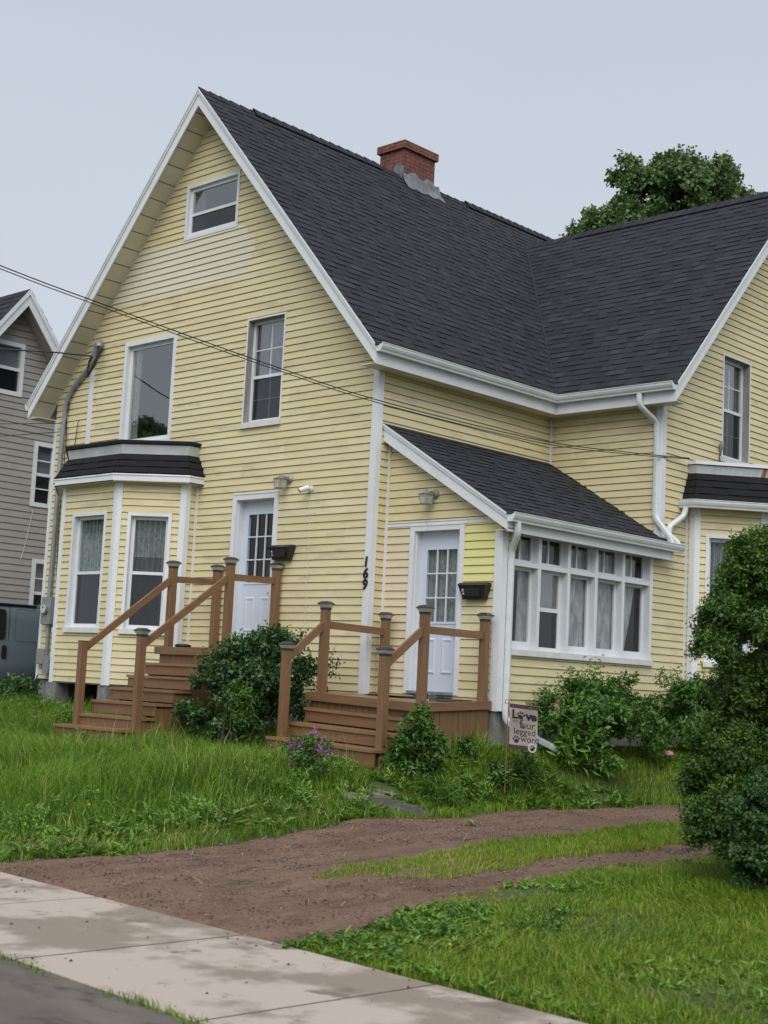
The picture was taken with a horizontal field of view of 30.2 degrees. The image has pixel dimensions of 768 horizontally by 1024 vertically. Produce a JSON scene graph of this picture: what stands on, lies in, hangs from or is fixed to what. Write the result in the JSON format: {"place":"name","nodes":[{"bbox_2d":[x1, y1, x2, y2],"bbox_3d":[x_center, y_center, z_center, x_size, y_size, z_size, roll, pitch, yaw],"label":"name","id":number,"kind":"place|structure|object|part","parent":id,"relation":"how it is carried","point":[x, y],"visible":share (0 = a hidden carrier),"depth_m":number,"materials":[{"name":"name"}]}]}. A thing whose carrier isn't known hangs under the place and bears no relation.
{"place":"outdoors","nodes":[
{"label":"outdoors","id":0,"kind":"place"},
{"bbox_2d":[0,957,198,1023],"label":"road","id":1,"kind":"structure","parent":0,"point":[28,996],"depth_m":6.52,"materials":[{"name":"grey asphalt"}]},
{"bbox_2d":[0,951,212,1023],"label":"kerb weeds","id":2,"kind":"object","parent":1,"relation":"on","point":[141,1002],"visible":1,"depth_m":6.56,"materials":[{"name":"green plant"}]},
{"bbox_2d":[0,681,579,862],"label":"tall grass","id":3,"kind":"structure","parent":0,"point":[128,770],"depth_m":14.08,"materials":[{"name":"green plant"}]},
{"bbox_2d":[0,872,586,1023],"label":"sidewalk","id":4,"kind":"structure","parent":0,"point":[306,987],"depth_m":7.34,"materials":[{"name":"concrete"}]},
{"bbox_2d":[10,879,550,1023],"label":"grit","id":5,"kind":"object","parent":4,"relation":"on","point":[227,938],"visible":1,"depth_m":7.54,"materials":[{"name":"grey gravel"}]},
{"bbox_2d":[0,804,719,945],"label":"driveway","id":6,"kind":"structure","parent":0,"point":[389,849],"depth_m":10.71,"materials":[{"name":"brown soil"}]},
{"bbox_2d":[0,791,644,913],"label":"straw","id":7,"kind":"object","parent":6,"relation":"on","point":[238,845],"visible":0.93,"depth_m":11.97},
{"bbox_2d":[1,805,689,925],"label":"moss tufts","id":8,"kind":"object","parent":6,"relation":"on","point":[359,823],"visible":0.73,"depth_m":12.07,"materials":[{"name":"green plant"}]},
{"bbox_2d":[461,818,492,825],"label":"pulled weed","id":9,"kind":"object","parent":6,"relation":"on","point":[471,823],"visible":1,"depth_m":13.89,"materials":[{"name":"green plant"}]},
{"bbox_2d":[0,738,767,1023],"bbox_3d":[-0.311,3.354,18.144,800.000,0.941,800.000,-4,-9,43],"label":"ground","id":10,"kind":"structure","parent":0,"point":[385,786],"depth_m":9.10,"materials":[{"name":"green plant"}]},
{"bbox_2d":[1,694,31,713],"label":"leafy plant","id":11,"kind":"object","parent":10,"relation":"on","point":[15,698],"visible":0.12,"depth_m":20.85,"materials":[{"name":"green plant"}]},
{"bbox_2d":[0,602,40,695],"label":"van","id":12,"kind":"object","parent":10,"relation":"on","point":[19,628],"visible":0.31,"depth_m":24.60,"materials":[{"name":"paint"}]},
{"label":"window","id":13,"kind":"part","parent":12,"relation":"part of","materials":[{"name":"black glass"}]},
{"bbox_3d":[-6.814,2.226,24.031,0.040,1.360,1.085,-4,-9,43],"label":"door","id":14,"kind":"part","parent":12,"relation":"part of","materials":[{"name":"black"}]},
{"bbox_2d":[0,670,44,703],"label":"leafy plant","id":15,"kind":"object","parent":10,"relation":"on","point":[17,685],"visible":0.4,"depth_m":21.74,"materials":[{"name":"green plant"}]},
{"bbox_2d":[0,289,58,693],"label":"neighbour house","id":16,"kind":"structure","parent":10,"relation":"on","point":[25,468],"depth_m":28.05,"materials":[{"name":"grey wood"}]},
{"bbox_2d":[0,339,25,396],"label":"window","id":17,"kind":"structure","parent":16,"relation":"in","point":[12,363],"depth_m":28.04,"materials":[{"name":"clear glass"}]},
{"bbox_2d":[29,559,43,605],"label":"window","id":18,"kind":"structure","parent":16,"relation":"in","point":[35,594],"depth_m":28.21,"materials":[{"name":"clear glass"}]},
{"bbox_2d":[29,441,52,508],"bbox_3d":[-6.705,-0.709,28.567,0.160,1.300,0.900,-4,-9,43],"label":"window","id":19,"kind":"structure","parent":16,"relation":"in","point":[42,455],"depth_m":28.42,"materials":[{"name":"clear glass"}]},
{"bbox_2d":[19,692,68,717],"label":"leafy plant","id":20,"kind":"object","parent":10,"relation":"on","point":[42,708],"visible":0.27,"depth_m":20.39,"materials":[{"name":"green plant"}]},
{"bbox_2d":[53,702,86,723],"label":"leafy plant","id":21,"kind":"object","parent":10,"relation":"on","point":[68,718],"visible":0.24,"depth_m":19.12,"materials":[{"name":"green plant"}]},
{"bbox_2d":[53,557,284,743],"bbox_3d":[-2.845,1.918,18.959,1.560,2.699,2.581,-4,-9,43],"label":"front stoop","id":22,"kind":"object","parent":10,"relation":"on","point":[164,682],"visible":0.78,"depth_m":18.70,"materials":[{"name":"wood"}]},
{"bbox_2d":[175,644,191,646],"bbox_3d":[-2.770,1.843,19.633,0.240,0.055,0.240,-4,-9,43],"label":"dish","id":23,"kind":"object","parent":22,"relation":"on","point":[182,645],"visible":0.69,"depth_m":19.54,"materials":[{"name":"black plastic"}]},
{"bbox_2d":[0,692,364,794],"bbox_3d":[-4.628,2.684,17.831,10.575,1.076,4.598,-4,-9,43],"label":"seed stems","id":24,"kind":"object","parent":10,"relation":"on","point":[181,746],"visible":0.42,"depth_m":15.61,"materials":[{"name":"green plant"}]},
{"bbox_2d":[0,724,434,858],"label":"meadow weeds","id":25,"kind":"object","parent":10,"relation":"on","point":[302,785],"visible":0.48,"depth_m":13.56,"materials":[{"name":"green plant"}]},
{"bbox_2d":[217,680,262,746],"bbox_3d":[-1.733,2.465,17.144,0.539,0.927,0.546,2,-7,7],"label":"weed","id":26,"kind":"object","parent":10,"relation":"on","point":[245,716],"visible":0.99,"depth_m":17.09,"materials":[{"name":"green plant"}]},
{"bbox_2d":[170,618,346,746],"bbox_3d":[-1.677,2.211,17.848,1.931,1.787,1.597,-4,-9,43],"label":"rose bush","id":27,"kind":"object","parent":10,"relation":"on","point":[254,660],"visible":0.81,"depth_m":17.71,"materials":[{"name":"green plant"}]},
{"bbox_2d":[251,750,285,770],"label":"leafy plant","id":28,"kind":"object","parent":10,"relation":"on","point":[276,754],"visible":0.26,"depth_m":15.24,"materials":[{"name":"green plant"}]},
{"bbox_2d":[0,751,545,859],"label":"broadleaf weeds","id":29,"kind":"object","parent":10,"relation":"on","point":[85,852],"visible":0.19,"depth_m":12.65,"materials":[{"name":"green plant"}]},
{"bbox_2d":[280,727,334,780],"bbox_3d":[-0.783,2.595,15.122,0.691,0.643,0.575,-4,-9,43],"label":"lilac","id":30,"kind":"object","parent":10,"relation":"on","point":[308,745],"visible":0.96,"depth_m":15.00,"materials":[{"name":"green plant"}]},
{"bbox_2d":[3,733,661,879],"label":"dry stalks","id":31,"kind":"object","parent":10,"relation":"on","point":[190,803],"visible":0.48,"depth_m":12.54,"materials":[{"name":"plant"}]},
{"bbox_2d":[336,791,368,799],"bbox_3d":[-0.343,2.999,14.828,0.370,0.168,0.214,1,-7,12],"label":"stepping stone","id":32,"kind":"object","parent":10,"relation":"on","point":[349,794],"visible":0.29,"depth_m":14.84,"materials":[{"name":"grey stone"}]},
{"bbox_2d":[361,788,396,798],"bbox_3d":[-0.065,3.012,15.051,0.390,0.177,0.196,1,-7,11],"label":"stepping stone","id":33,"kind":"object","parent":10,"relation":"on","point":[380,795],"visible":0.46,"depth_m":15.00,"materials":[{"name":"grey stone"}]},
{"bbox_2d":[265,601,493,770],"bbox_3d":[-0.037,2.155,17.073,1.901,2.149,1.935,-4,-9,43],"label":"front stoop","id":34,"kind":"object","parent":10,"relation":"on","point":[380,713],"visible":0.74,"depth_m":16.84,"materials":[{"name":"brown wood"}]},
{"bbox_2d":[365,694,450,698],"bbox_3d":[0.292,2.282,17.602,0.880,0.039,0.620,-4,-9,43],"label":"doormat","id":35,"kind":"object","parent":34,"relation":"on","point":[428,697],"visible":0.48,"depth_m":17.37,"materials":[{"name":"rubber"}]},
{"bbox_2d":[377,693,413,695],"bbox_3d":[0.137,2.239,17.438,0.540,0.020,0.320,-4,-9,43],"label":"doormat","id":36,"kind":"object","parent":35,"relation":"on","point":[399,695],"visible":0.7,"depth_m":17.29,"materials":[{"name":"brown"}]},
{"bbox_2d":[427,699,471,701],"bbox_3d":[0.739,2.242,16.961,0.350,0.036,0.550,-4,-9,43],"label":"doormat","id":37,"kind":"object","parent":34,"relation":"on","point":[446,700],"visible":0.86,"depth_m":16.86,"materials":[{"name":"fabric"}]},
{"bbox_2d":[360,799,430,812],"bbox_3d":[0.164,3.086,14.707,0.881,0.191,0.235,3,-7,2],"label":"stepping stone","id":38,"kind":"object","parent":10,"relation":"on","point":[404,806],"visible":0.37,"depth_m":14.71,"materials":[{"name":"grey stone"}]},
{"bbox_2d":[25,86,767,752],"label":"yellow house","id":39,"kind":"structure","parent":10,"relation":"on","point":[397,276],"depth_m":20.72,"materials":[{"name":"yellow wood"}]},
{"bbox_2d":[35,649,49,663],"bbox_3d":[-5.555,2.349,23.166,0.250,0.250,0.090,-4,-9,43],"label":"utility box","id":40,"kind":"object","parent":39,"relation":"attached to","point":[40,654],"visible":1,"depth_m":23.12,"materials":[{"name":"grey plastic"}]},
{"bbox_2d":[42,656,50,674],"bbox_3d":[-5.441,2.481,23.037,0.160,0.310,0.090,-4,-9,43],"label":"utility box","id":41,"kind":"object","parent":39,"relation":"attached to","point":[45,666],"visible":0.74,"depth_m":22.99,"materials":[{"name":"grey plastic"}]},
{"bbox_2d":[39,597,54,655],"bbox_3d":[-5.513,1.855,23.109,0.255,0.960,0.234,-4,-9,43],"label":"electric meter","id":42,"kind":"object","parent":39,"relation":"attached to","point":[47,610],"visible":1,"depth_m":23.10,"materials":[{"name":"metal"}]},
{"bbox_2d":[47,339,103,655],"bbox_3d":[-5.058,0.072,23.036,1.039,5.724,0.158,-4,-9,43],"label":"service mast","id":43,"kind":"object","parent":39,"relation":"attached to","point":[97,348],"visible":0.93,"depth_m":23.33,"materials":[{"name":"metal"}]},
{"bbox_2d":[4,432,55,435],"bbox_3d":[-9.684,-1.659,25.341,9.530,0.832,0.136,0,-7,23],"label":"overhead wire","id":44,"kind":"object","parent":43,"relation":"attached to","point":[28,434],"visible":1,"depth_m":23.74,"materials":[{"name":"black"}]},
{"bbox_2d":[0,423,60,423],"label":"overhead wire","id":45,"kind":"object","parent":43,"relation":"attached to","point":[30,423],"visible":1,"depth_m":23.75,"materials":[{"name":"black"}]},
{"bbox_2d":[0,348,90,356],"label":"overhead wire","id":46,"kind":"object","parent":43,"relation":"attached to","point":[45,351],"visible":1,"depth_m":22.93,"materials":[{"name":"black"}]},
{"bbox_2d":[62,511,107,632],"bbox_3d":[-4.269,0.935,21.522,0.884,1.805,0.650,-4,-9,43],"label":"window","id":47,"kind":"structure","parent":39,"relation":"in","point":[84,586],"depth_m":21.48,"materials":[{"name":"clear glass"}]},
{"bbox_2d":[118,512,171,635],"bbox_3d":[-3.443,0.933,21.086,0.689,1.785,0.650,2,-7,7],"label":"window","id":48,"kind":"structure","parent":39,"relation":"in","point":[147,535],"depth_m":20.89,"materials":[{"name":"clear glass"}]},
{"bbox_2d":[119,332,177,440],"bbox_3d":[-3.477,-1.838,22.393,1.300,1.710,0.622,-4,-9,43],"label":"window","id":49,"kind":"structure","parent":39,"relation":"in","point":[146,412],"depth_m":22.74,"materials":[{"name":"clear glass"}]},
{"bbox_2d":[184,170,240,240],"bbox_3d":[-2.405,-4.607,21.847,1.240,0.875,0.622,-4,-9,43],"label":"window","id":50,"kind":"structure","parent":39,"relation":"in","point":[211,205],"depth_m":21.88,"materials":[{"name":"clear glass"}]},
{"bbox_2d":[237,499,273,637],"bbox_3d":[-1.648,0.889,20.222,0.783,2.090,0.453,-4,-9,43],"label":"door","id":51,"kind":"structure","parent":39,"relation":"in","point":[253,597],"depth_m":20.20,"materials":[{"name":"white wood"}]},
{"bbox_2d":[239,312,286,429],"bbox_3d":[-1.520,-1.979,20.555,0.841,1.620,0.650,-4,-9,43],"label":"window","id":52,"kind":"structure","parent":39,"relation":"in","point":[265,341],"depth_m":20.57,"materials":[{"name":"clear glass"}]},
{"bbox_2d":[267,544,295,559],"bbox_3d":[-1.415,0.554,19.538,0.446,0.202,0.128,-4,-9,43],"label":"mailbox","id":53,"kind":"object","parent":39,"relation":"attached to","point":[281,552],"visible":1,"depth_m":19.47,"materials":[{"name":"black metal"}]},
{"bbox_2d":[273,474,291,488],"bbox_3d":[-1.398,-0.422,19.646,0.186,0.201,0.197,-4,-9,43],"label":"wall lantern","id":54,"kind":"object","parent":39,"relation":"attached to","point":[281,481],"depth_m":19.62,"materials":[{"name":"metal"}]},
{"bbox_2d":[298,485,313,688],"bbox_3d":[-1.106,1.022,19.177,0.247,2.800,0.119,3,-7,-2],"label":"security camera","id":55,"kind":"object","parent":39,"relation":"attached to","point":[305,488],"visible":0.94,"depth_m":19.30,"materials":[{"name":"white plastic"}]},
{"bbox_2d":[0,265,687,457],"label":"overhead wire","id":56,"kind":"object","parent":39,"relation":"attached to","point":[319,381],"visible":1,"depth_m":16.55,"materials":[{"name":"black"}]},
{"bbox_2d":[0,268,688,458],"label":"overhead wire","id":57,"kind":"object","parent":39,"relation":"attached to","point":[320,384],"visible":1,"depth_m":16.58,"materials":[{"name":"black"}]},
{"bbox_2d":[362,556,367,589],"bbox_3d":[-0.238,0.791,18.460,0.088,0.435,0.012,-4,-9,43],"label":"house number","id":58,"kind":"object","parent":39,"relation":"attached to","point":[365,577],"visible":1,"depth_m":18.45,"materials":[{"name":"black plastic"}]},
{"bbox_2d":[418,489,438,504],"bbox_3d":[0.568,-0.195,18.144,0.186,0.201,0.197,-4,-9,43],"label":"wall lantern","id":59,"kind":"object","parent":39,"relation":"attached to","point":[426,496],"depth_m":18.11,"materials":[{"name":"metal"}]},
{"bbox_2d":[415,530,459,692],"bbox_3d":[0.831,1.275,18.182,0.748,2.035,0.453,-4,-9,43],"label":"door","id":60,"kind":"structure","parent":39,"relation":"in","point":[444,545],"depth_m":18.10,"materials":[{"name":"white wood"}]},
{"bbox_2d":[457,582,491,599],"bbox_3d":[1.102,0.969,17.486,0.451,0.202,0.128,-4,-9,43],"label":"mailbox","id":61,"kind":"object","parent":39,"relation":"attached to","point":[475,591],"visible":1,"depth_m":17.43,"materials":[{"name":"black metal"}]},
{"bbox_2d":[511,533,653,665],"bbox_3d":[2.191,1.456,18.941,1.250,2.300,3.300,-4,-9,43],"label":"sunroom window frame","id":62,"kind":"structure","parent":39,"relation":"in","point":[570,603],"depth_m":18.71,"materials":[{"name":"white wood"}]},
{"bbox_2d":[719,441,723,461],"bbox_3d":[5.028,-0.886,21.236,0.082,0.343,0.087,6,-8,-24],"label":"insulator","id":63,"kind":"object","parent":39,"relation":"attached to","point":[721,445],"visible":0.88,"depth_m":21.23,"materials":[{"name":"white"}]},
{"bbox_2d":[702,534,751,666],"bbox_3d":[4.881,1.309,20.610,0.650,1.895,0.729,-44,-48,81],"label":"window","id":64,"kind":"structure","parent":39,"relation":"in","point":[713,541],"depth_m":20.42,"materials":[{"name":"clear glass"}]},
{"bbox_2d":[721,353,750,463],"bbox_3d":[5.154,-1.511,21.885,0.650,1.660,0.854,-4,-9,43],"label":"window","id":65,"kind":"structure","parent":39,"relation":"in","point":[736,403],"depth_m":21.95,"materials":[{"name":"clear glass"}]},
{"bbox_2d":[380,701,458,777],"bbox_3d":[0.409,2.521,15.764,0.879,0.864,0.628,2,-7,8],"label":"shrub","id":66,"kind":"object","parent":10,"relation":"on","point":[403,749],"visible":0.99,"depth_m":15.64,"materials":[{"name":"green plant"}]},
{"bbox_2d":[411,766,467,808],"bbox_3d":[0.567,2.998,15.107,0.818,0.575,0.697,-4,-9,43],"label":"leafy plant","id":67,"kind":"object","parent":10,"relation":"on","point":[434,790],"visible":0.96,"depth_m":15.03,"materials":[{"name":"green plant"}]},
{"bbox_2d":[453,735,481,757],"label":"leafy plant","id":68,"kind":"object","parent":10,"relation":"on","point":[466,744],"visible":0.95,"depth_m":16.29,"materials":[{"name":"green plant"}]},
{"bbox_2d":[455,773,495,798],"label":"leafy plant","id":69,"kind":"object","parent":10,"relation":"on","point":[471,784],"visible":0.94,"depth_m":15.41,"materials":[{"name":"green plant"}]},
{"bbox_2d":[483,756,518,790],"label":"leafy plant","id":70,"kind":"object","parent":10,"relation":"on","point":[498,776],"visible":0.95,"depth_m":15.76,"materials":[{"name":"green plant"}]},
{"bbox_2d":[324,741,703,818],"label":"grass","id":71,"kind":"structure","parent":10,"relation":"on","point":[655,791],"depth_m":16.60,"materials":[{"name":"green plant"}]},
{"bbox_2d":[328,742,706,812],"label":"bed weeds","id":72,"kind":"object","parent":10,"relation":"on","point":[584,803],"visible":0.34,"depth_m":15.97,"materials":[{"name":"green plant"}]},
{"bbox_2d":[504,699,538,794],"bbox_3d":[1.502,2.677,15.687,0.389,1.207,0.038,2,-7,8],"label":"garden flag","id":73,"kind":"object","parent":10,"relation":"on","point":[523,726],"visible":0.99,"depth_m":15.73,"materials":[{"name":"white fabric"}]},
{"bbox_2d":[281,857,767,1023],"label":"clover weeds","id":74,"kind":"object","parent":10,"relation":"on","point":[424,913],"visible":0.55,"depth_m":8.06,"materials":[{"name":"green plant"}]},
{"bbox_2d":[506,750,552,791],"bbox_3d":[1.618,2.899,16.062,0.571,0.493,0.660,5,-7,-17],"label":"leafy plant","id":75,"kind":"object","parent":10,"relation":"on","point":[525,768],"visible":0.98,"depth_m":15.98,"materials":[{"name":"green plant"}]},
{"bbox_2d":[547,719,603,775],"bbox_3d":[2.214,2.756,16.771,0.647,0.710,0.639,4,-7,-6],"label":"leafy plant","id":76,"kind":"object","parent":10,"relation":"on","point":[570,746],"visible":0.98,"depth_m":16.65,"materials":[{"name":"green plant"}]},
{"bbox_2d":[524,655,679,759],"bbox_3d":[2.625,2.389,17.534,1.511,1.284,2.432,-4,-9,43],"label":"bush","id":77,"kind":"object","parent":10,"relation":"on","point":[611,708],"visible":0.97,"depth_m":17.19,"materials":[{"name":"green plant"}]},
{"bbox_2d":[588,747,627,779],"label":"leafy plant","id":78,"kind":"object","parent":10,"relation":"on","point":[604,762],"visible":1,"depth_m":16.71,"materials":[{"name":"green plant"}]},
{"bbox_2d":[559,143,760,236],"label":"maple tree","id":79,"kind":"object","parent":10,"relation":"on","point":[669,181],"visible":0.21,"depth_m":40.90,"materials":[{"name":"green plant"}]},
{"bbox_2d":[663,751,673,758],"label":"flower","id":80,"kind":"object","parent":10,"relation":"on","point":[670,753],"visible":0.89,"depth_m":18.05,"materials":[{"name":"pink plant"}]},
{"bbox_2d":[644,661,723,750],"bbox_3d":[4.505,2.661,19.034,1.634,1.334,2.457,-4,-9,43],"label":"bush","id":81,"kind":"object","parent":10,"relation":"on","point":[680,700],"visible":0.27,"depth_m":18.62,"materials":[{"name":"green plant"}]},
{"bbox_2d":[669,523,767,862],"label":"shrub","id":82,"kind":"object","parent":10,"relation":"on","point":[734,609],"visible":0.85,"depth_m":10.51,"materials":[{"name":"green plant"}]},
{"bbox_2d":[717,764,767,896],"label":"shrub","id":83,"kind":"object","parent":10,"relation":"on","point":[746,854],"visible":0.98,"depth_m":9.80,"materials":[{"name":"green plant"}]},
{"bbox_2d":[0,0,767,343],"label":"sky","id":84,"kind":"structure","parent":0,"point":[525,107],"materials":[{"name":"grey"}]},
{"bbox_2d":[309,818,688,878],"bbox_3d":[3.516,3.203,14.472,1.225,0.364,11.551,-4,-9,43],"label":"grass strip","id":85,"kind":"object","parent":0,"point":[649,835],"depth_m":12.08,"materials":[{"name":"green plant"}]}
]}

